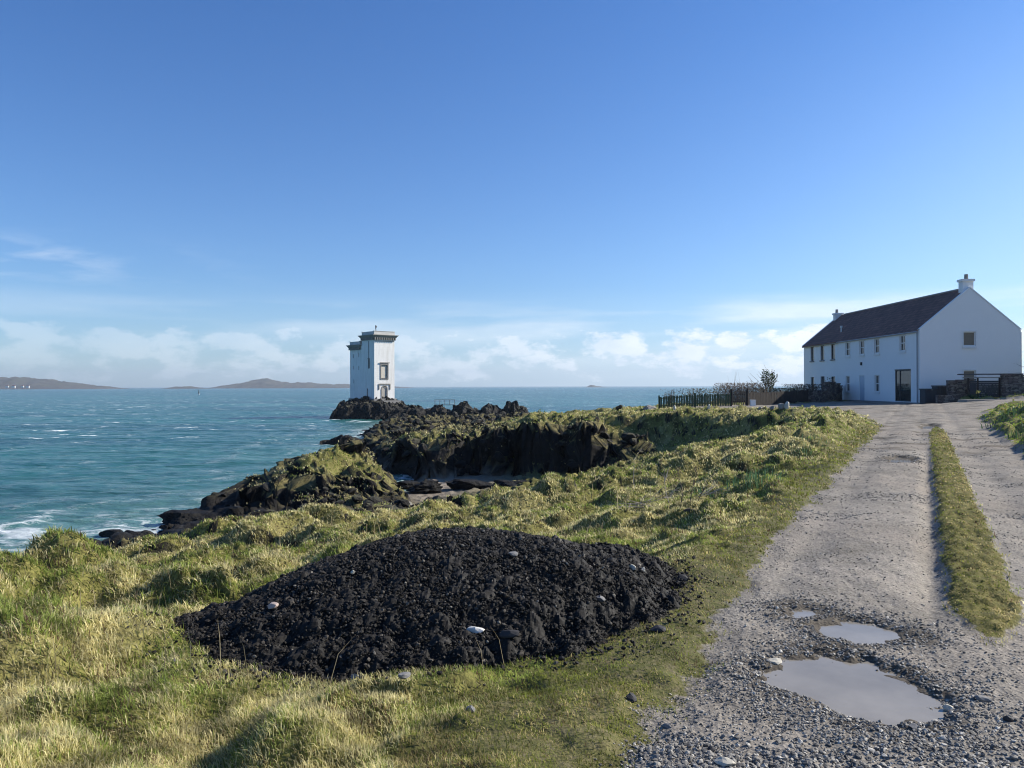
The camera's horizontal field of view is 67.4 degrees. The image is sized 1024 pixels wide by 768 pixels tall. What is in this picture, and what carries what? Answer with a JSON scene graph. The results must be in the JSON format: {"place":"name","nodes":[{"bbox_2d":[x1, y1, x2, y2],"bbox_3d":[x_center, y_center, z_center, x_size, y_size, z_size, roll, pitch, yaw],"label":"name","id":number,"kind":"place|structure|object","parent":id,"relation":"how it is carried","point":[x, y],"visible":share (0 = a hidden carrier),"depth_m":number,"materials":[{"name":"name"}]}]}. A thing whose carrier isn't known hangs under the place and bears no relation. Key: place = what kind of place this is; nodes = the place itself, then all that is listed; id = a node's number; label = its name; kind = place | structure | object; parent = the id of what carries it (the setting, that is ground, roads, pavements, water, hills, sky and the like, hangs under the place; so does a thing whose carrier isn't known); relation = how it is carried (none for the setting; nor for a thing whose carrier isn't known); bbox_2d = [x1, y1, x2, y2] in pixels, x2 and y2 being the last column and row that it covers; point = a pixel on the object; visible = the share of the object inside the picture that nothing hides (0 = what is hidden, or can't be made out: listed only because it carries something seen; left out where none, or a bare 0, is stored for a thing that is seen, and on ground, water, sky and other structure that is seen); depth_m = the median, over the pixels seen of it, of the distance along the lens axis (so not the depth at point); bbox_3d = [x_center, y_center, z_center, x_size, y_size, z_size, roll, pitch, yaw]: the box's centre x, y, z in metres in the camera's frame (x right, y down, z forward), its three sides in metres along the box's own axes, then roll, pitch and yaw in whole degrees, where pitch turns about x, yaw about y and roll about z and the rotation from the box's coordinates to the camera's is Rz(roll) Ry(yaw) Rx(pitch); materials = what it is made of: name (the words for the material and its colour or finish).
{"place":"outdoors","nodes":[
{"label":"outdoors","id":0,"kind":"place"},
{"bbox_2d":[0,377,128,388],"bbox_3d":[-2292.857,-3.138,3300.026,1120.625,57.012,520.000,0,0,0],"label":"island","id":1,"kind":"structure","parent":0,"point":[33,383],"depth_m":3189.21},
{"bbox_2d":[162,386,211,388],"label":"island","id":2,"kind":"structure","parent":0,"point":[187,387],"depth_m":3255.32,"materials":[{"name":"grey"}]},
{"bbox_2d":[211,378,412,387],"bbox_3d":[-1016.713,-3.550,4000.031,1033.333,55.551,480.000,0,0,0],"label":"island","id":3,"kind":"structure","parent":0,"point":[264,383],"depth_m":3846.89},
{"bbox_2d":[405,473,497,503],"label":"beach","id":4,"kind":"structure","parent":0,"point":[416,498],"depth_m":41.75,"materials":[{"name":"beige sand"}]},
{"bbox_2d":[396,480,419,489],"bbox_3d":[-5.820,5.730,43.273,1.811,0.588,1.285,0,0,-33],"label":"boulder","id":5,"kind":"object","parent":4,"relation":"on","point":[407,484],"visible":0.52,"depth_m":42.83,"materials":[{"name":"grey stone"}]},
{"bbox_2d":[406,479,442,493],"bbox_3d":[-4.746,5.594,41.502,1.956,0.979,1.508,0,0,-17],"label":"boulder","id":6,"kind":"object","parent":4,"relation":"on","point":[426,486],"visible":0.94,"depth_m":41.09,"materials":[{"name":"grey stone"}]},
{"bbox_2d":[445,479,492,489],"bbox_3d":[-2.247,5.619,42.483,3.223,0.709,1.848,2,0,0],"label":"boulder","id":7,"kind":"object","parent":4,"relation":"on","point":[461,484],"visible":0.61,"depth_m":41.83,"materials":[{"name":"grey stone"}]},
{"bbox_2d":[0,393,1023,767],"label":"terrain","id":8,"kind":"structure","parent":0,"point":[530,446],"depth_m":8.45,"materials":[{"name":"green plant"}]},
{"bbox_2d":[98,529,122,537],"bbox_3d":[-15.986,5.982,30.643,0.977,0.376,0.788,-1,-1,0],"label":"boulder","id":9,"kind":"object","parent":8,"relation":"on","point":[107,533],"visible":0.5,"depth_m":30.44,"materials":[{"name":"black stone"}]},
{"bbox_2d":[10,411,645,554],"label":"rock outcrop","id":10,"kind":"object","parent":8,"relation":"on","point":[499,457],"visible":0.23,"depth_m":45.85,"materials":[{"name":"grey stone"}]},
{"bbox_2d":[7,461,654,709],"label":"dry stalks","id":11,"kind":"object","parent":8,"relation":"on","point":[237,633],"visible":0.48,"depth_m":4.87,"materials":[{"name":"beige plant"}]},
{"bbox_2d":[398,672,410,678],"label":"stone","id":12,"kind":"object","parent":8,"relation":"on","point":[403,675],"visible":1,"depth_m":3.83,"materials":[{"name":"grey stone"}]},
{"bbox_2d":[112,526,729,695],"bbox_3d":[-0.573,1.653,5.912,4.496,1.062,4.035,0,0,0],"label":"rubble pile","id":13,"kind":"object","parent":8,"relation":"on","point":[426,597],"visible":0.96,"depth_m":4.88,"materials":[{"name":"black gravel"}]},
{"bbox_2d":[267,602,278,608],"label":"stone","id":14,"kind":"object","parent":13,"relation":"on","point":[272,605],"visible":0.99,"depth_m":5.00,"materials":[{"name":"white stone"}]},
{"bbox_2d":[466,626,484,633],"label":"stone","id":15,"kind":"object","parent":13,"relation":"on","point":[474,629],"visible":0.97,"depth_m":4.56,"materials":[{"name":"white stone"}]},
{"bbox_2d":[499,630,518,637],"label":"stone","id":16,"kind":"object","parent":13,"relation":"on","point":[509,633],"visible":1,"depth_m":4.48,"materials":[{"name":"grey stone"}]},
{"bbox_2d":[509,551,517,556],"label":"stone","id":17,"kind":"object","parent":13,"relation":"on","point":[513,553],"visible":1,"depth_m":5.35,"materials":[{"name":"white stone"}]},
{"bbox_2d":[596,596,605,601],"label":"stone","id":18,"kind":"object","parent":13,"relation":"on","point":[600,598],"visible":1,"depth_m":4.93,"materials":[{"name":"white stone"}]},
{"bbox_2d":[629,564,635,569],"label":"stone","id":19,"kind":"object","parent":13,"relation":"on","point":[632,566],"visible":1,"depth_m":5.41,"materials":[{"name":"white stone"}]},
{"bbox_2d":[466,705,474,712],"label":"stone","id":20,"kind":"object","parent":8,"relation":"on","point":[471,708],"visible":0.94,"depth_m":3.48,"materials":[{"name":"grey stone"}]},
{"bbox_2d":[490,479,530,487],"bbox_3d":[0.098,5.590,41.567,2.748,0.735,1.427,0,0,11],"label":"boulder","id":21,"kind":"object","parent":8,"relation":"on","point":[505,483],"visible":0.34,"depth_m":41.53,"materials":[{"name":"grey stone"}]},
{"bbox_2d":[606,499,650,508],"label":"fallen twig","id":22,"kind":"object","parent":8,"relation":"on","point":[633,504],"visible":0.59,"depth_m":10.68,"materials":[{"name":"wood"}]},
{"bbox_2d":[625,692,636,702],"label":"stone","id":23,"kind":"object","parent":8,"relation":"on","point":[631,697],"visible":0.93,"depth_m":3.64,"materials":[{"name":"grey stone"}]},
{"bbox_2d":[643,405,655,409],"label":"boulder","id":24,"kind":"object","parent":8,"relation":"on","point":[649,407],"visible":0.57,"depth_m":54.10,"materials":[{"name":"stone"}]},
{"bbox_2d":[650,625,665,631],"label":"stone","id":25,"kind":"object","parent":8,"relation":"on","point":[658,628],"visible":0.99,"depth_m":4.67,"materials":[{"name":"grey stone"}]},
{"bbox_2d":[635,484,682,503],"bbox_3d":[2.202,1.701,11.704,0.863,0.570,0.253,0,0,-17],"label":"fallen twig","id":26,"kind":"object","parent":8,"relation":"on","point":[657,497],"visible":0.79,"depth_m":11.67,"materials":[{"name":"brown wood"}]},
{"bbox_2d":[660,389,678,403],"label":"shrub","id":27,"kind":"object","parent":8,"relation":"on","point":[670,395],"visible":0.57,"depth_m":59.57,"materials":[{"name":"green plant"}]},
{"bbox_2d":[677,574,687,581],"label":"stone","id":28,"kind":"object","parent":8,"relation":"on","point":[684,577],"visible":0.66,"depth_m":5.86,"materials":[{"name":"grey stone"}]},
{"bbox_2d":[658,392,730,407],"bbox_3d":[12.997,1.354,54.572,5.128,1.504,0.149,0,0,5],"label":"picket fence","id":29,"kind":"object","parent":8,"relation":"on","point":[723,398],"visible":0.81,"depth_m":54.50,"materials":[{"name":"brown wood"}]},
{"bbox_2d":[730,389,747,405],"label":"garden gate","id":30,"kind":"structure","parent":29,"relation":"attached to","point":[741,394],"depth_m":54.43,"materials":[{"name":"black metal"}]},
{"bbox_2d":[678,388,719,403],"bbox_3d":[14.173,0.972,58.112,3.328,1.496,1.486,0,0,8],"label":"shrub","id":31,"kind":"object","parent":8,"relation":"on","point":[700,390],"visible":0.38,"depth_m":58.12,"materials":[{"name":"green plant"}]},
{"bbox_2d":[693,484,721,498],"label":"daffodil clump","id":32,"kind":"object","parent":8,"relation":"on","point":[706,491],"visible":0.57,"depth_m":11.56,"materials":[{"name":"green plant"}]},
{"bbox_2d":[672,443,746,502],"bbox_3d":[2.676,1.212,10.459,1.081,0.794,0.471,0,0,14],"label":"bramble","id":33,"kind":"object","parent":8,"relation":"on","point":[694,480],"visible":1,"depth_m":10.48,"materials":[{"name":"brown plant"}]},
{"bbox_2d":[695,480,731,497],"bbox_3d":[2.889,1.546,11.122,0.463,0.316,0.528,0,0,-34],"label":"fallen twig","id":34,"kind":"object","parent":8,"relation":"on","point":[714,492],"visible":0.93,"depth_m":11.09,"materials":[{"name":"wood"}]},
{"bbox_2d":[712,382,768,402],"bbox_3d":[17.999,0.861,60.482,4.458,2.016,2.895,0,0,0],"label":"bramble","id":35,"kind":"object","parent":8,"relation":"on","point":[734,386],"visible":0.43,"depth_m":60.20,"materials":[{"name":"brown plant"}]},
{"bbox_2d":[725,469,763,493],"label":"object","id":36,"kind":"object","parent":8,"relation":"on","point":[749,478],"visible":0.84,"depth_m":11.29,"materials":[{"name":"green plant"}]},
{"bbox_2d":[739,464,785,488],"bbox_3d":[3.695,1.366,11.374,0.628,0.390,0.602,0,0,0],"label":"daffodil clump","id":37,"kind":"object","parent":8,"relation":"on","point":[764,476],"visible":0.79,"depth_m":11.27,"materials":[{"name":"green plant"}]},
{"bbox_2d":[750,369,777,398],"bbox_3d":[19.923,0.516,61.000,2.544,4.259,2.371,0,0,-22],"label":"tree","id":38,"kind":"object","parent":8,"relation":"on","point":[771,382],"visible":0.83,"depth_m":60.87,"materials":[{"name":"green plant"}]},
{"bbox_2d":[751,388,796,400],"bbox_3d":[21.195,0.861,61.986,3.884,1.444,2.522,0,0,0],"label":"shrub","id":39,"kind":"object","parent":8,"relation":"on","point":[786,389],"visible":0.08,"depth_m":61.62,"materials":[{"name":"green plant"}]},
{"bbox_2d":[746,389,808,405],"bbox_3d":[20.114,1.110,57.467,9.040,1.512,0.449,0,0,-42],"label":"garden fence","id":40,"kind":"object","parent":8,"relation":"on","point":[783,397],"visible":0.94,"depth_m":56.86,"materials":[{"name":"brown wood"}]},
{"bbox_2d":[778,403,784,409],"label":"marker stone","id":41,"kind":"object","parent":8,"relation":"on","point":[780,406],"visible":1,"depth_m":40.89,"materials":[{"name":"white stone"}]},
{"bbox_2d":[784,401,788,408],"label":"marker stone","id":42,"kind":"object","parent":8,"relation":"on","point":[786,405],"visible":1,"depth_m":40.83,"materials":[{"name":"grey stone"}]},
{"bbox_2d":[783,442,816,455],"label":"daffodil clump","id":43,"kind":"object","parent":8,"relation":"on","point":[802,450],"visible":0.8,"depth_m":15.58,"materials":[{"name":"green plant"}]},
{"bbox_2d":[782,384,822,390],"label":"bramble","id":44,"kind":"object","parent":8,"relation":"on","point":[800,387],"visible":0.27,"depth_m":64.16,"materials":[{"name":"green plant"}]},
{"bbox_2d":[802,433,827,447],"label":"daffodil clump","id":45,"kind":"object","parent":8,"relation":"on","point":[814,437],"visible":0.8,"depth_m":17.52,"materials":[{"name":"green plant"}]},
{"bbox_2d":[808,390,827,401],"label":"garden wall","id":46,"kind":"structure","parent":8,"relation":"on","point":[818,396],"depth_m":61.21,"materials":[{"name":"stone"}]},
{"bbox_2d":[822,382,842,400],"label":"garden wall","id":47,"kind":"structure","parent":8,"relation":"on","point":[834,390],"depth_m":63.59,"materials":[{"name":"stone"}]},
{"bbox_2d":[802,274,1021,403],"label":"white house","id":48,"kind":"structure","parent":8,"relation":"on","point":[904,351],"depth_m":55.03,"materials":[{"name":"white painted plaster"},{"name":"slate"},{"name":"glass"}]},
{"bbox_2d":[809,347,813,361],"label":"window","id":49,"kind":"structure","parent":48,"relation":"in","point":[812,348],"depth_m":72.74,"materials":[{"name":"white glass"}]},
{"bbox_2d":[821,345,824,360],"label":"window","id":50,"kind":"structure","parent":48,"relation":"in","point":[822,347],"depth_m":70.39,"materials":[{"name":"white glass"}]},
{"bbox_2d":[830,344,834,360],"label":"window","id":51,"kind":"structure","parent":48,"relation":"in","point":[833,345],"depth_m":68.00,"materials":[{"name":"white glass"}]},
{"bbox_2d":[844,341,849,357],"bbox_3d":[28.212,-2.881,64.459,0.220,1.360,0.940,0,0,0],"label":"window","id":52,"kind":"structure","parent":48,"relation":"in","point":[848,344],"depth_m":64.55,"materials":[{"name":"white glass"}]},
{"bbox_2d":[845,375,849,392],"bbox_3d":[28.220,0.019,64.450,0.220,1.480,0.840,0,0,0],"label":"window","id":53,"kind":"structure","parent":48,"relation":"in","point":[848,376],"depth_m":64.57,"materials":[{"name":"white glass"}]},
{"bbox_2d":[858,339,864,356],"bbox_3d":[28.212,-2.890,61.859,0.220,1.360,0.940,0,0,0],"label":"window","id":54,"kind":"structure","parent":48,"relation":"in","point":[861,343],"depth_m":61.97,"materials":[{"name":"white glass"}]},
{"bbox_2d":[860,376,863,399],"bbox_3d":[28.273,0.360,61.899,0.055,2.080,0.900,0,0,0],"label":"door","id":55,"kind":"structure","parent":48,"relation":"in","point":[861,377],"depth_m":61.99,"materials":[{"name":"paint"}]},
{"bbox_2d":[873,337,879,355],"bbox_3d":[28.212,-2.898,59.309,0.220,1.360,0.940,0,0,0],"label":"window","id":56,"kind":"structure","parent":48,"relation":"in","point":[876,341],"depth_m":59.42,"materials":[{"name":"white glass"}]},
{"bbox_2d":[874,374,879,393],"bbox_3d":[28.220,0.002,59.300,0.220,1.480,0.840,0,0,0],"label":"window","id":57,"kind":"structure","parent":48,"relation":"in","point":[877,375],"depth_m":59.44,"materials":[{"name":"white glass"}]},
{"bbox_2d":[898,334,905,352],"bbox_3d":[28.212,-2.910,55.409,0.220,1.360,0.940,0,0,0],"label":"window","id":58,"kind":"structure","parent":48,"relation":"in","point":[903,336],"depth_m":55.48,"materials":[{"name":"white glass"}]},
{"bbox_2d":[895,369,910,401],"bbox_3d":[28.240,0.095,55.425,0.140,2.330,2.250,0,0,0],"label":"glazed door","id":59,"kind":"structure","parent":48,"relation":"in","point":[902,376],"depth_m":55.46,"materials":[{"name":"black glass"}]},
{"bbox_2d":[962,330,976,348],"bbox_3d":[31.632,-3.076,53.130,1.020,1.260,0.220,0,0,0],"label":"window","id":60,"kind":"structure","parent":48,"relation":"in","point":[968,336],"depth_m":53.18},
{"bbox_2d":[962,369,976,385],"bbox_3d":[31.639,-0.386,53.121,0.980,1.240,0.220,0,0,0],"label":"window","id":61,"kind":"structure","parent":48,"relation":"in","point":[965,371],"depth_m":53.19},
{"bbox_2d":[931,385,947,394],"bbox_3d":[28.881,0.687,51.723,0.880,1.180,0.850,0,0,0],"label":"storage box","id":62,"kind":"object","parent":8,"relation":"on","point":[941,390],"visible":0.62,"depth_m":51.38,"materials":[{"name":"metal"}]},
{"bbox_2d":[946,379,975,396],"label":"boundary wall","id":63,"kind":"structure","parent":8,"relation":"on","point":[956,387],"depth_m":50.65,"materials":[{"name":"stone"}]},
{"bbox_2d":[967,390,987,398],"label":"daffodil clump","id":64,"kind":"object","parent":8,"relation":"on","point":[972,396],"visible":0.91,"depth_m":49.15,"materials":[{"name":"green plant"}]},
{"bbox_2d":[957,374,1000,397],"bbox_3d":[30.315,0.303,49.615,2.700,1.940,0.300,0,0,14],"label":"slatted screen","id":65,"kind":"object","parent":8,"relation":"on","point":[989,388],"visible":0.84,"depth_m":49.58,"materials":[{"name":"wood"}]},
{"bbox_2d":[995,399,1022,423],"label":"daffodil clump","id":66,"kind":"object","parent":8,"relation":"on","point":[1013,413],"visible":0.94,"depth_m":24.79,"materials":[{"name":"green plant"}]},
{"bbox_2d":[1000,373,1023,396],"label":"boundary wall","id":67,"kind":"structure","parent":8,"relation":"on","point":[1012,384],"depth_m":48.85,"materials":[{"name":"stone"}]},
{"bbox_2d":[1006,421,1023,438],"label":"daffodil clump","id":68,"kind":"object","parent":8,"relation":"on","point":[1016,432],"visible":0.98,"depth_m":19.02,"materials":[{"name":"green plant"}]},
{"bbox_2d":[0,386,1023,552],"bbox_3d":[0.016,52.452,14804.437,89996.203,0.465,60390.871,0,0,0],"label":"sea","id":69,"kind":"structure","parent":0,"point":[92,462],"depth_m":91.80,"materials":[{"name":"liquid"}]},
{"bbox_2d":[102,530,156,542],"bbox_3d":[-14.621,6.012,29.616,2.219,0.654,1.582,-1,3,-17],"label":"boulder","id":70,"kind":"object","parent":69,"relation":"on","point":[132,533],"visible":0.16,"depth_m":29.51,"materials":[{"name":"black stone"}]},
{"bbox_2d":[155,528,184,535],"bbox_3d":[-11.944,5.802,28.185,2.671,0.956,2.092,0,0,-37],"label":"boulder","id":71,"kind":"object","parent":69,"relation":"on","point":[177,530],"visible":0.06,"depth_m":28.19,"materials":[{"name":"grey stone"}]},
{"bbox_2d":[157,508,211,524],"bbox_3d":[-13.976,5.941,32.922,2.559,1.145,2.197,0,-4,0],"label":"boulder","id":72,"kind":"object","parent":69,"relation":"on","point":[178,516],"visible":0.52,"depth_m":32.63,"materials":[{"name":"black stone"}]},
{"bbox_2d":[320,434,361,444],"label":"skerry","id":73,"kind":"structure","parent":69,"relation":"on","point":[341,438],"depth_m":79.76,"materials":[{"name":"grey stone"}]},
{"bbox_2d":[329,395,430,419],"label":"rock islet","id":74,"kind":"object","parent":69,"relation":"on","point":[364,407],"visible":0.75,"depth_m":142.65,"materials":[{"name":"grey stone"}]},
{"bbox_2d":[346,325,400,402],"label":"lighthouse","id":75,"kind":"object","parent":74,"relation":"on","point":[372,368],"visible":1,"depth_m":152.09,"materials":[{"name":"white painted plaster"},{"name":"stone"}]},
{"bbox_2d":[382,387,385,397],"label":"door","id":76,"kind":"structure","parent":75,"relation":"in","point":[384,388],"depth_m":151.67,"materials":[{"name":"white wood"}]},
{"bbox_2d":[380,362,389,378],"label":"window","id":77,"kind":"structure","parent":75,"relation":"in","point":[383,365],"depth_m":151.56,"materials":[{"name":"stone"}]},
{"bbox_2d":[425,401,501,415],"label":"rock reef","id":78,"kind":"object","parent":69,"relation":"on","point":[463,407],"visible":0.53,"depth_m":133.53},
{"bbox_2d":[501,400,528,414],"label":"rock reef","id":79,"kind":"object","parent":69,"relation":"on","point":[510,407],"visible":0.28,"depth_m":134.72},
{"bbox_2d":[0,0,1023,387],"label":"sky","id":80,"kind":"structure","parent":0,"point":[195,193],"materials":[{"name":"blue"}]},
{"bbox_2d":[664,469,670,502],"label":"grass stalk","id":81,"kind":"object","parent":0,"point":[664,483],"visible":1,"depth_m":11.26,"materials":[{"name":"beige plant"}]},
{"bbox_2d":[593,395,1023,767],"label":"gravel road","id":82,"kind":"structure","parent":0,"point":[954,418],"depth_m":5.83,"materials":[{"name":"grey gravel"}]},
{"bbox_2d":[661,723,670,728],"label":"stone","id":83,"kind":"object","parent":82,"relation":"on","point":[666,725],"visible":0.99,"depth_m":3.42,"materials":[{"name":"grey stone"}]},
{"bbox_2d":[707,746,715,751],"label":"stone","id":84,"kind":"object","parent":82,"relation":"on","point":[712,748],"visible":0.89,"depth_m":3.17,"materials":[{"name":"grey stone"}]},
{"bbox_2d":[714,756,735,766],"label":"stone","id":85,"kind":"object","parent":82,"relation":"on","point":[723,761],"visible":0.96,"depth_m":3.03,"materials":[{"name":"white stone"}]},
{"bbox_2d":[750,400,755,405],"bbox_3d":[16.803,1.338,53.596,0.380,0.470,0.280,0,0,0],"label":"salt bin","id":86,"kind":"object","parent":82,"relation":"on","point":[752,402],"visible":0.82,"depth_m":53.48,"materials":[{"name":"white plastic"}]},
{"bbox_2d":[769,658,781,664],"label":"stone","id":87,"kind":"object","parent":82,"relation":"on","point":[776,661],"visible":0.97,"depth_m":4.18,"materials":[{"name":"white stone"}]},
{"bbox_2d":[792,610,815,617],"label":"puddle","id":88,"kind":"object","parent":82,"relation":"on","point":[805,613],"visible":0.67,"depth_m":5.10,"materials":[{"name":"liquid"}]},
{"bbox_2d":[763,654,949,725],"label":"puddle","id":89,"kind":"object","parent":82,"relation":"on","point":[865,690],"visible":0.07,"depth_m":3.84,"materials":[{"name":"liquid"}]},
{"bbox_2d":[819,622,900,645],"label":"puddle","id":90,"kind":"object","parent":82,"relation":"on","point":[857,632],"visible":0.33,"depth_m":4.70,"materials":[{"name":"liquid"}]},
{"bbox_2d":[889,458,910,462],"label":"puddle","id":91,"kind":"object","parent":82,"relation":"on","point":[895,460],"visible":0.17,"depth_m":15.34,"materials":[{"name":"liquid"}]},
{"bbox_2d":[908,723,917,728],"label":"stone","id":92,"kind":"object","parent":82,"relation":"on","point":[913,725],"visible":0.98,"depth_m":3.37,"materials":[{"name":"white stone"}]},
{"bbox_2d":[919,389,937,403],"bbox_3d":[27.982,0.900,51.572,0.880,1.180,0.850,0,0,0],"label":"storage box","id":93,"kind":"object","parent":82,"relation":"on","point":[927,396],"visible":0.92,"depth_m":51.23,"materials":[{"name":"metal"}]},
{"bbox_2d":[935,395,960,403],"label":"boundary wall","id":94,"kind":"structure","parent":82,"relation":"on","point":[940,399],"depth_m":49.87,"materials":[{"name":"stone"}]},
{"bbox_2d":[943,704,953,710],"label":"stone","id":95,"kind":"object","parent":82,"relation":"on","point":[946,707],"visible":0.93,"depth_m":3.58,"materials":[{"name":"white stone"}]},
{"bbox_2d":[958,399,1000,401],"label":"kerb slab","id":96,"kind":"structure","parent":82,"relation":"on","point":[965,400],"depth_m":46.34,"materials":[{"name":"concrete"}]},
{"bbox_2d":[974,695,991,701],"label":"stone","id":97,"kind":"object","parent":82,"relation":"on","point":[982,698],"visible":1,"depth_m":3.62,"materials":[{"name":"grey stone"}]},
{"bbox_2d":[980,405,1016,427],"bbox_3d":[15.874,1.075,25.091,1.019,0.803,0.823,0,0,-24],"label":"daffodil clump","id":98,"kind":"object","parent":82,"relation":"on","point":[999,417],"visible":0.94,"depth_m":25.03,"materials":[{"name":"green plant"}]},
{"bbox_2d":[1003,715,1013,721],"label":"stone","id":99,"kind":"object","parent":82,"relation":"on","point":[1008,718],"visible":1,"depth_m":3.44,"materials":[{"name":"black stone"}]}
]}

